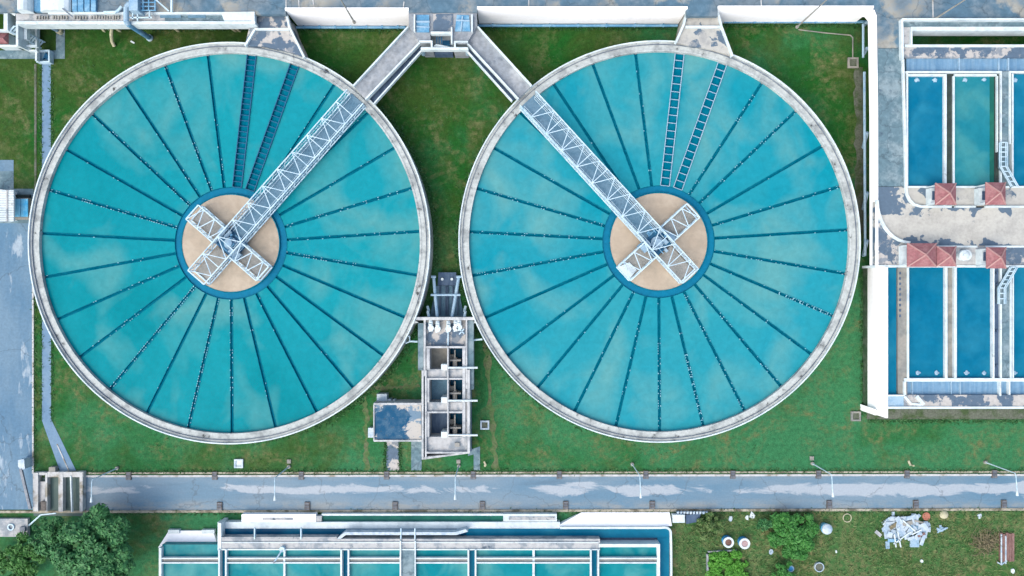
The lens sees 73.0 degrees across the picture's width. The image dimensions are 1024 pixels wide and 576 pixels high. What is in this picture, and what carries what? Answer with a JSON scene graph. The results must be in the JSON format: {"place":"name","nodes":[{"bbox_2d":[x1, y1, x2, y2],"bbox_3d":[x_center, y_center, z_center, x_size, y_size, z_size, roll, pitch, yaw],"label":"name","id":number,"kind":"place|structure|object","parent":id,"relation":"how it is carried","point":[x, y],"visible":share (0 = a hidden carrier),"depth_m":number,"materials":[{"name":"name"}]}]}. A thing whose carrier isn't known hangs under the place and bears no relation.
{"place":"outdoors","nodes":[
{"label":"outdoors","id":0,"kind":"place"},
{"bbox_2d":[0,160,32,509],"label":"side road","id":1,"kind":"structure","parent":0,"point":[15,364],"depth_m":86.48,"materials":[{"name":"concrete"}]},
{"bbox_2d":[18,456,32,508],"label":"barrier arm","id":2,"kind":"object","parent":1,"relation":"on","point":[25,463],"visible":1,"depth_m":85.18},
{"bbox_2d":[0,171,33,222],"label":"pavement","id":3,"kind":"structure","parent":0,"point":[6,180],"depth_m":86.47,"materials":[{"name":"grey concrete"}]},
{"bbox_2d":[0,189,16,220],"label":"guard hut","id":4,"kind":"object","parent":3,"relation":"on","point":[7,205],"visible":1,"depth_m":83.74,"materials":[{"name":"white paint"}]},
{"bbox_2d":[15,195,31,219],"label":"covered pit","id":5,"kind":"object","parent":3,"relation":"on","point":[23,203],"visible":0.76,"depth_m":85.05,"materials":[{"name":"blue concrete"}]},
{"bbox_2d":[0,29,64,58],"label":"path","id":6,"kind":"structure","parent":0,"point":[59,52],"depth_m":86.47,"materials":[{"name":"grey concrete"}]},
{"bbox_2d":[36,50,53,63],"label":"junction box","id":7,"kind":"object","parent":6,"relation":"on","point":[46,56],"visible":0.91,"depth_m":86.08,"materials":[{"name":"white concrete"}]},
{"bbox_2d":[52,29,63,34],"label":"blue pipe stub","id":8,"kind":"object","parent":6,"relation":"on","point":[59,31],"visible":0.62,"depth_m":86.00,"materials":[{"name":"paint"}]},
{"bbox_2d":[42,64,75,470],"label":"path","id":9,"kind":"structure","parent":0,"point":[52,434],"depth_m":86.47,"materials":[{"name":"concrete"}]},
{"bbox_2d":[362,393,369,469],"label":"dirt path","id":10,"kind":"structure","parent":0,"point":[366,443],"depth_m":86.49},
{"bbox_2d":[386,442,398,469],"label":"path","id":11,"kind":"structure","parent":0,"point":[392,458],"depth_m":86.45,"materials":[{"name":"concrete"}]},
{"bbox_2d":[368,393,421,441],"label":"annex roof","id":12,"kind":"structure","parent":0,"point":[396,420],"depth_m":84.00,"materials":[{"name":"white concrete"}]},
{"bbox_2d":[370,383,419,390],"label":"dirt path","id":13,"kind":"structure","parent":0,"point":[405,386],"depth_m":86.48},
{"bbox_2d":[411,442,421,469],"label":"path","id":14,"kind":"structure","parent":0,"point":[416,455],"depth_m":86.44,"materials":[{"name":"grey concrete"}]},
{"bbox_2d":[468,446,479,469],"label":"path","id":15,"kind":"structure","parent":0,"point":[475,451],"depth_m":86.44,"materials":[{"name":"grey concrete"}]},
{"bbox_2d":[482,342,499,470],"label":"dirt path","id":16,"kind":"structure","parent":0,"point":[487,362],"depth_m":86.49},
{"bbox_2d":[0,12,1023,575],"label":"ground","id":17,"kind":"structure","parent":0,"point":[804,422],"depth_m":86.50,"materials":[{"name":"green plant"}]},
{"bbox_2d":[0,33,21,49],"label":"pink roof hut","id":18,"kind":"object","parent":17,"relation":"on","point":[7,39],"visible":0.71,"depth_m":84.27,"materials":[{"name":"white paint"}]},
{"bbox_2d":[0,518,29,536],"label":"valve slab","id":19,"kind":"structure","parent":17,"relation":"on","point":[10,527],"depth_m":86.07,"materials":[{"name":"concrete"}]},
{"bbox_2d":[0,13,44,61],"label":"access stair","id":20,"kind":"object","parent":17,"relation":"on","point":[28,40],"visible":0.95,"depth_m":83.14,"materials":[{"name":"white paint"}]},
{"bbox_2d":[0,531,46,575],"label":"bush","id":21,"kind":"object","parent":17,"relation":"on","point":[21,564],"visible":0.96,"depth_m":84.30,"materials":[{"name":"green plant"}]},
{"bbox_2d":[32,287,33,473],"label":"kerb","id":22,"kind":"structure","parent":17,"relation":"on","point":[32,380],"depth_m":86.38,"materials":[{"name":"grey concrete"}]},
{"bbox_2d":[34,64,36,189],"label":"kerb","id":23,"kind":"structure","parent":17,"relation":"on","point":[35,124],"depth_m":86.44,"materials":[{"name":"grey concrete"}]},
{"bbox_2d":[28,513,55,525],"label":"lamp pole","id":24,"kind":"object","parent":17,"relation":"on","point":[34,520],"visible":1,"depth_m":83.71,"materials":[{"name":"white metal"}]},
{"bbox_2d":[27,516,64,556],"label":"tree","id":25,"kind":"object","parent":17,"relation":"on","point":[48,535],"visible":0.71,"depth_m":82.75,"materials":[{"name":"green plant"}]},
{"bbox_2d":[33,466,85,515],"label":"canal crossing","id":26,"kind":"object","parent":17,"relation":"on","point":[54,489],"visible":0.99,"depth_m":86.07,"materials":[{"name":"concrete"}]},
{"bbox_2d":[48,503,135,575],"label":"tree","id":27,"kind":"object","parent":17,"relation":"on","point":[90,555],"visible":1,"depth_m":80.90,"materials":[{"name":"green plant"}]},
{"bbox_2d":[90,466,118,502],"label":"street lamp","id":28,"kind":"object","parent":17,"relation":"on","point":[116,468],"visible":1,"depth_m":82.03,"materials":[{"name":"white metal"}]},
{"bbox_2d":[126,472,131,479],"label":"drain inlet","id":29,"kind":"object","parent":17,"relation":"on","point":[128,475],"visible":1,"depth_m":86.30,"materials":[{"name":"metal"}]},
{"bbox_2d":[212,471,217,479],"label":"drain inlet","id":30,"kind":"object","parent":17,"relation":"on","point":[214,475],"visible":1,"depth_m":86.30,"materials":[{"name":"metal"}]},
{"bbox_2d":[28,42,432,443],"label":"clarifier tank","id":31,"kind":"object","parent":17,"relation":"on","point":[143,160],"visible":0.97,"depth_m":83.42,"materials":[{"name":"liquid"}]},
{"bbox_2d":[185,89,365,284],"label":"truss bridge","id":32,"kind":"structure","parent":31,"relation":"on","point":[234,245],"depth_m":82.87,"materials":[{"name":"white metal"}]},
{"bbox_2d":[234,459,243,467],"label":"manhole","id":33,"kind":"object","parent":17,"relation":"on","point":[238,463],"visible":1,"depth_m":86.25,"materials":[{"name":"concrete"}]},
{"bbox_2d":[244,13,308,58],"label":"inlet slab","id":34,"kind":"structure","parent":17,"relation":"on","point":[279,33],"depth_m":82.50,"materials":[{"name":"concrete"}]},
{"bbox_2d":[273,465,290,500],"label":"street lamp","id":35,"kind":"object","parent":17,"relation":"on","point":[288,466],"visible":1,"depth_m":81.35,"materials":[{"name":"white metal"}]},
{"bbox_2d":[299,471,303,479],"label":"drain inlet","id":36,"kind":"object","parent":17,"relation":"on","point":[301,475],"visible":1,"depth_m":86.30,"materials":[{"name":"concrete"}]},
{"bbox_2d":[353,26,422,104],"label":"walkway","id":37,"kind":"structure","parent":17,"relation":"on","point":[382,74],"depth_m":82.15,"materials":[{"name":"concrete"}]},
{"bbox_2d":[158,512,671,575],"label":"settling basin","id":38,"kind":"object","parent":17,"relation":"on","point":[467,544],"visible":1,"depth_m":84.84,"materials":[{"name":"white concrete"}]},
{"bbox_2d":[273,545,285,562],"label":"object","id":39,"kind":"object","parent":38,"relation":"on","point":[282,548],"visible":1,"depth_m":84.00,"materials":[{"name":"white metal"}]},
{"bbox_2d":[405,317,481,459],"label":"outlet channel","id":40,"kind":"object","parent":17,"relation":"on","point":[446,356],"visible":0.97,"depth_m":83.49,"materials":[{"name":"grey concrete"}]},
{"bbox_2d":[409,13,477,57],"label":"distribution chamber","id":41,"kind":"object","parent":17,"relation":"on","point":[443,35],"visible":0.94,"depth_m":81.52,"materials":[{"name":"concrete"}]},
{"bbox_2d":[426,272,466,316],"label":"pipe pit","id":42,"kind":"object","parent":17,"relation":"on","point":[447,300],"visible":0.99,"depth_m":86.02,"materials":[{"name":"grey stone"}]},
{"bbox_2d":[454,464,460,499],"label":"street lamp","id":43,"kind":"object","parent":17,"relation":"on","point":[458,465],"visible":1,"depth_m":81.14,"materials":[{"name":"white metal"}]},
{"bbox_2d":[480,420,488,429],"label":"manhole","id":44,"kind":"object","parent":17,"relation":"on","point":[484,424],"visible":1,"depth_m":86.31,"materials":[{"name":"concrete"}]},
{"bbox_2d":[466,26,531,102],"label":"walkway","id":45,"kind":"structure","parent":17,"relation":"on","point":[502,72],"depth_m":82.15,"materials":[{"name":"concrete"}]},
{"bbox_2d":[0,0,1023,265],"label":"elevated deck","id":46,"kind":"structure","parent":17,"relation":"on","point":[898,216],"depth_m":81.49,"materials":[{"name":"blue paint"}]},
{"bbox_2d":[17,0,96,13],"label":"pump house","id":47,"kind":"structure","parent":46,"relation":"on","point":[39,6],"depth_m":81.05,"materials":[{"name":"white paint"}]},
{"bbox_2d":[109,29,115,46],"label":"hose","id":48,"kind":"object","parent":46,"relation":"hanging from","point":[111,38],"visible":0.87,"depth_m":85.18,"materials":[{"name":"beige plastic"}]},
{"bbox_2d":[103,6,122,13],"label":"pipe","id":49,"kind":"object","parent":46,"relation":"on","point":[115,11],"visible":1,"depth_m":80.88,"materials":[{"name":"white metal"}]},
{"bbox_2d":[123,1,152,41],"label":"drain pipe","id":50,"kind":"object","parent":46,"relation":"attached to","point":[148,37],"visible":0.84,"depth_m":81.31,"materials":[{"name":"metal"}]},
{"bbox_2d":[129,0,155,20],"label":"dosing machine","id":51,"kind":"object","parent":46,"relation":"on","point":[137,8],"visible":1,"depth_m":80.45,"materials":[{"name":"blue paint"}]},
{"bbox_2d":[156,0,172,11],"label":"deck railing","id":52,"kind":"object","parent":46,"relation":"on","point":[171,6],"visible":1,"depth_m":80.96,"materials":[{"name":"white metal"}]},
{"bbox_2d":[341,0,355,23],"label":"lamp mast","id":53,"kind":"object","parent":46,"relation":"on","point":[353,21],"visible":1,"depth_m":79.06,"materials":[{"name":"grey metal"}]},
{"bbox_2d":[795,0,826,28],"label":"lamp mast","id":54,"kind":"object","parent":46,"relation":"on","point":[796,26],"visible":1,"depth_m":81.03,"materials":[{"name":"white metal"}]},
{"bbox_2d":[934,0,964,17],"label":"lamp mast","id":55,"kind":"object","parent":46,"relation":"on","point":[949,9],"visible":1,"depth_m":78.75,"materials":[{"name":"grey metal"}]},
{"bbox_2d":[0,508,1023,512],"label":"kerb","id":56,"kind":"structure","parent":17,"relation":"on","point":[535,510],"depth_m":86.38,"materials":[{"name":"grey concrete"}]},
{"bbox_2d":[30,23,1023,516],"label":"grass tufts","id":57,"kind":"object","parent":17,"relation":"on","point":[414,335],"visible":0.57,"depth_m":86.42,"materials":[{"name":"green plant"}]},
{"bbox_2d":[85,474,1023,476],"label":"kerb","id":58,"kind":"structure","parent":17,"relation":"on","point":[533,475],"depth_m":86.37,"materials":[{"name":"grey concrete"}]},
{"bbox_2d":[86,471,1023,473],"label":"kerb","id":59,"kind":"structure","parent":17,"relation":"on","point":[549,472],"depth_m":86.40,"materials":[{"name":"grey concrete"}]},
{"bbox_2d":[630,462,641,497],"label":"street lamp","id":60,"kind":"object","parent":17,"relation":"on","point":[631,463],"visible":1,"depth_m":81.27,"materials":[{"name":"white metal"}]},
{"bbox_2d":[643,470,647,478],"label":"drain inlet","id":61,"kind":"object","parent":17,"relation":"on","point":[645,474],"visible":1,"depth_m":86.30,"materials":[{"name":"concrete"}]},
{"bbox_2d":[458,40,860,442],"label":"clarifier tank","id":62,"kind":"object","parent":17,"relation":"on","point":[744,160],"visible":0.98,"depth_m":83.42,"materials":[{"name":"liquid"}]},
{"bbox_2d":[520,91,699,283],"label":"truss bridge","id":63,"kind":"structure","parent":62,"relation":"on","point":[654,243],"depth_m":82.88,"materials":[{"name":"white metal"}]},
{"bbox_2d":[674,11,733,57],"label":"inlet slab","id":64,"kind":"structure","parent":17,"relation":"on","point":[709,34],"depth_m":82.50,"materials":[{"name":"concrete"}]},
{"bbox_2d":[730,470,734,478],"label":"drain inlet","id":65,"kind":"object","parent":17,"relation":"on","point":[732,474],"visible":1,"depth_m":86.30,"materials":[{"name":"concrete"}]},
{"bbox_2d":[815,470,820,478],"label":"drain inlet","id":66,"kind":"object","parent":17,"relation":"on","point":[818,474],"visible":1,"depth_m":86.30,"materials":[{"name":"concrete"}]},
{"bbox_2d":[810,462,833,496],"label":"street lamp","id":67,"kind":"object","parent":17,"relation":"on","point":[812,463],"visible":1,"depth_m":82.12,"materials":[{"name":"white metal"}]},
{"bbox_2d":[798,29,852,56],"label":"ground pipe","id":68,"kind":"object","parent":17,"relation":"on","point":[832,33],"visible":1,"depth_m":86.38,"materials":[{"name":"grey metal"}]},
{"bbox_2d":[847,57,858,67],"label":"manhole","id":69,"kind":"object","parent":17,"relation":"on","point":[852,62],"visible":1,"depth_m":86.25,"materials":[{"name":"beige concrete"}]},
{"bbox_2d":[850,411,860,420],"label":"manhole","id":70,"kind":"object","parent":17,"relation":"on","point":[855,415],"visible":1,"depth_m":86.29,"materials":[{"name":"beige concrete"}]},
{"bbox_2d":[904,470,909,477],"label":"drain inlet","id":71,"kind":"object","parent":17,"relation":"on","point":[906,473],"visible":1,"depth_m":86.30,"materials":[{"name":"metal"}]},
{"bbox_2d":[860,246,1023,418],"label":"filter basin","id":72,"kind":"object","parent":17,"relation":"on","point":[943,342],"visible":1,"depth_m":81.76,"materials":[{"name":"blue liquid"}]},
{"bbox_2d":[901,243,936,266],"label":"pavilion","id":73,"kind":"structure","parent":72,"relation":"on","point":[921,254],"depth_m":79.17,"materials":[{"name":"red tile"}]},
{"bbox_2d":[936,246,956,266],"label":"pavilion","id":74,"kind":"structure","parent":72,"relation":"on","point":[945,255],"depth_m":79.16,"materials":[{"name":"tile"}]},
{"bbox_2d":[956,250,971,260],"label":"storage tank","id":75,"kind":"object","parent":72,"relation":"on","point":[962,255],"visible":1,"depth_m":80.50,"materials":[{"name":"white paint"}]},
{"bbox_2d":[975,247,1006,268],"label":"pavilion","id":76,"kind":"structure","parent":72,"relation":"on","point":[995,257],"depth_m":79.18,"materials":[{"name":"red tile"}]},
{"bbox_2d":[899,18,1023,207],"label":"filter basin","id":77,"kind":"object","parent":17,"relation":"on","point":[964,89],"visible":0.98,"depth_m":81.76,"materials":[{"name":"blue concrete"}]},
{"bbox_2d":[926,183,956,205],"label":"pavilion","id":78,"kind":"structure","parent":77,"relation":"on","point":[945,193],"depth_m":79.17,"materials":[{"name":"pink tile"}]},
{"bbox_2d":[975,182,1005,205],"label":"pavilion","id":79,"kind":"structure","parent":77,"relation":"on","point":[995,193],"depth_m":79.19,"materials":[{"name":"pink tile"}]},
{"bbox_2d":[991,470,996,477],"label":"drain inlet","id":80,"kind":"object","parent":17,"relation":"on","point":[993,473],"visible":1,"depth_m":86.30,"materials":[{"name":"metal"}]},
{"bbox_2d":[983,460,1018,495],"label":"street lamp","id":81,"kind":"object","parent":17,"relation":"on","point":[986,462],"visible":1,"depth_m":82.45,"materials":[{"name":"white metal"}]},
{"bbox_2d":[86,476,1023,509],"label":"road","id":82,"kind":"structure","parent":0,"point":[438,493],"depth_m":86.48,"materials":[{"name":"grey asphalt"}]},
{"bbox_2d":[392,502,397,509],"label":"drain inlet","id":83,"kind":"object","parent":82,"relation":"on","point":[394,505],"visible":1,"depth_m":86.30,"materials":[{"name":"metal"}]},
{"bbox_2d":[480,501,484,509],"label":"drain inlet","id":84,"kind":"object","parent":82,"relation":"on","point":[482,505],"visible":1,"depth_m":86.30,"materials":[{"name":"metal"}]},
{"bbox_2d":[563,501,567,509],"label":"drain inlet","id":85,"kind":"object","parent":82,"relation":"on","point":[565,505],"visible":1,"depth_m":86.30,"materials":[{"name":"metal"}]},
{"bbox_2d":[649,501,654,508],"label":"drain inlet","id":86,"kind":"object","parent":82,"relation":"on","point":[651,504],"visible":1,"depth_m":86.30,"materials":[{"name":"metal"}]},
{"bbox_2d":[826,500,831,508],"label":"drain inlet","id":87,"kind":"object","parent":82,"relation":"on","point":[828,504],"visible":1,"depth_m":86.30,"materials":[{"name":"metal"}]},
{"bbox_2d":[913,500,918,508],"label":"drain inlet","id":88,"kind":"object","parent":82,"relation":"on","point":[915,504],"visible":1,"depth_m":86.30,"materials":[{"name":"metal"}]},
{"bbox_2d":[1001,500,1006,507],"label":"drain inlet","id":89,"kind":"object","parent":82,"relation":"on","point":[1003,503],"visible":1,"depth_m":86.30,"materials":[{"name":"metal"}]},
{"bbox_2d":[670,511,1023,575],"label":"rough ground","id":90,"kind":"structure","parent":0,"point":[682,528],"depth_m":86.49,"materials":[{"name":"green plant"}]},
{"bbox_2d":[671,511,707,523],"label":"tarp lean to","id":91,"kind":"object","parent":90,"relation":"on","point":[688,517],"visible":0.99,"depth_m":85.96,"materials":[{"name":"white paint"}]},
{"bbox_2d":[695,511,724,540],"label":"bush","id":92,"kind":"object","parent":90,"relation":"on","point":[715,526],"visible":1,"depth_m":85.40,"materials":[{"name":"green plant"}]},
{"bbox_2d":[705,549,749,575],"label":"plant bed","id":93,"kind":"object","parent":90,"relation":"on","point":[719,565],"visible":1,"depth_m":85.94,"materials":[{"name":"green plant"}]},
{"bbox_2d":[721,535,733,547],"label":"drum","id":94,"kind":"object","parent":90,"relation":"on","point":[727,541],"visible":1,"depth_m":85.51,"materials":[{"name":"white paint"}]},
{"bbox_2d":[737,536,749,548],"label":"drum","id":95,"kind":"object","parent":90,"relation":"on","point":[743,542],"visible":1,"depth_m":85.51,"materials":[{"name":"white paint"}]},
{"bbox_2d":[756,519,771,531],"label":"bush","id":96,"kind":"object","parent":90,"relation":"on","point":[765,524],"visible":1,"depth_m":85.14,"materials":[{"name":"green plant"}]},
{"bbox_2d":[771,560,795,575],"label":"bush","id":97,"kind":"object","parent":90,"relation":"on","point":[782,571],"visible":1,"depth_m":85.13,"materials":[{"name":"green plant"}]},
{"bbox_2d":[766,512,819,560],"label":"bush","id":98,"kind":"object","parent":90,"relation":"on","point":[793,535],"visible":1,"depth_m":85.14,"materials":[{"name":"green plant"}]},
{"bbox_2d":[814,562,823,571],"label":"bowl","id":99,"kind":"object","parent":90,"relation":"on","point":[818,566],"visible":1,"depth_m":86.32,"materials":[{"name":"plastic"}]},
{"bbox_2d":[819,522,831,533],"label":"water jar","id":100,"kind":"object","parent":90,"relation":"on","point":[825,528],"visible":0.99,"depth_m":85.49,"materials":[{"name":"plastic"}]},
{"bbox_2d":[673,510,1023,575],"bbox_3d":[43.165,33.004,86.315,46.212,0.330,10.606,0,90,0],"label":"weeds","id":101,"kind":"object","parent":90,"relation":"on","point":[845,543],"visible":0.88,"depth_m":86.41,"materials":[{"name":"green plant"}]},
{"bbox_2d":[874,512,930,548],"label":"scrap pile","id":102,"kind":"object","parent":90,"relation":"on","point":[903,526],"visible":1,"depth_m":86.03,"materials":[{"name":"plastic"}]},
{"bbox_2d":[922,512,929,519],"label":"coral basin","id":103,"kind":"object","parent":90,"relation":"on","point":[926,515],"visible":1,"depth_m":86.34,"materials":[{"name":"plastic"}]},
{"bbox_2d":[936,525,947,532],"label":"scrap bundle","id":104,"kind":"object","parent":90,"relation":"on","point":[940,529],"visible":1,"depth_m":86.23,"materials":[{"name":"blue paint"}]},
{"bbox_2d":[939,511,947,518],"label":"cream pot","id":105,"kind":"object","parent":90,"relation":"on","point":[943,514],"visible":1,"depth_m":86.23,"materials":[{"name":"ceramic"}]},
{"bbox_2d":[968,524,1003,563],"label":"brush pile","id":106,"kind":"object","parent":90,"relation":"on","point":[988,539],"visible":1,"depth_m":86.14,"materials":[{"name":"brown plant"}]},
{"bbox_2d":[997,532,1013,564],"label":"plank stack","id":107,"kind":"object","parent":90,"relation":"on","point":[1006,552],"visible":1,"depth_m":86.17,"materials":[{"name":"brown wood"}]},
{"bbox_2d":[853,67,863,233],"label":"dirt path","id":108,"kind":"structure","parent":0,"point":[858,108],"depth_m":86.49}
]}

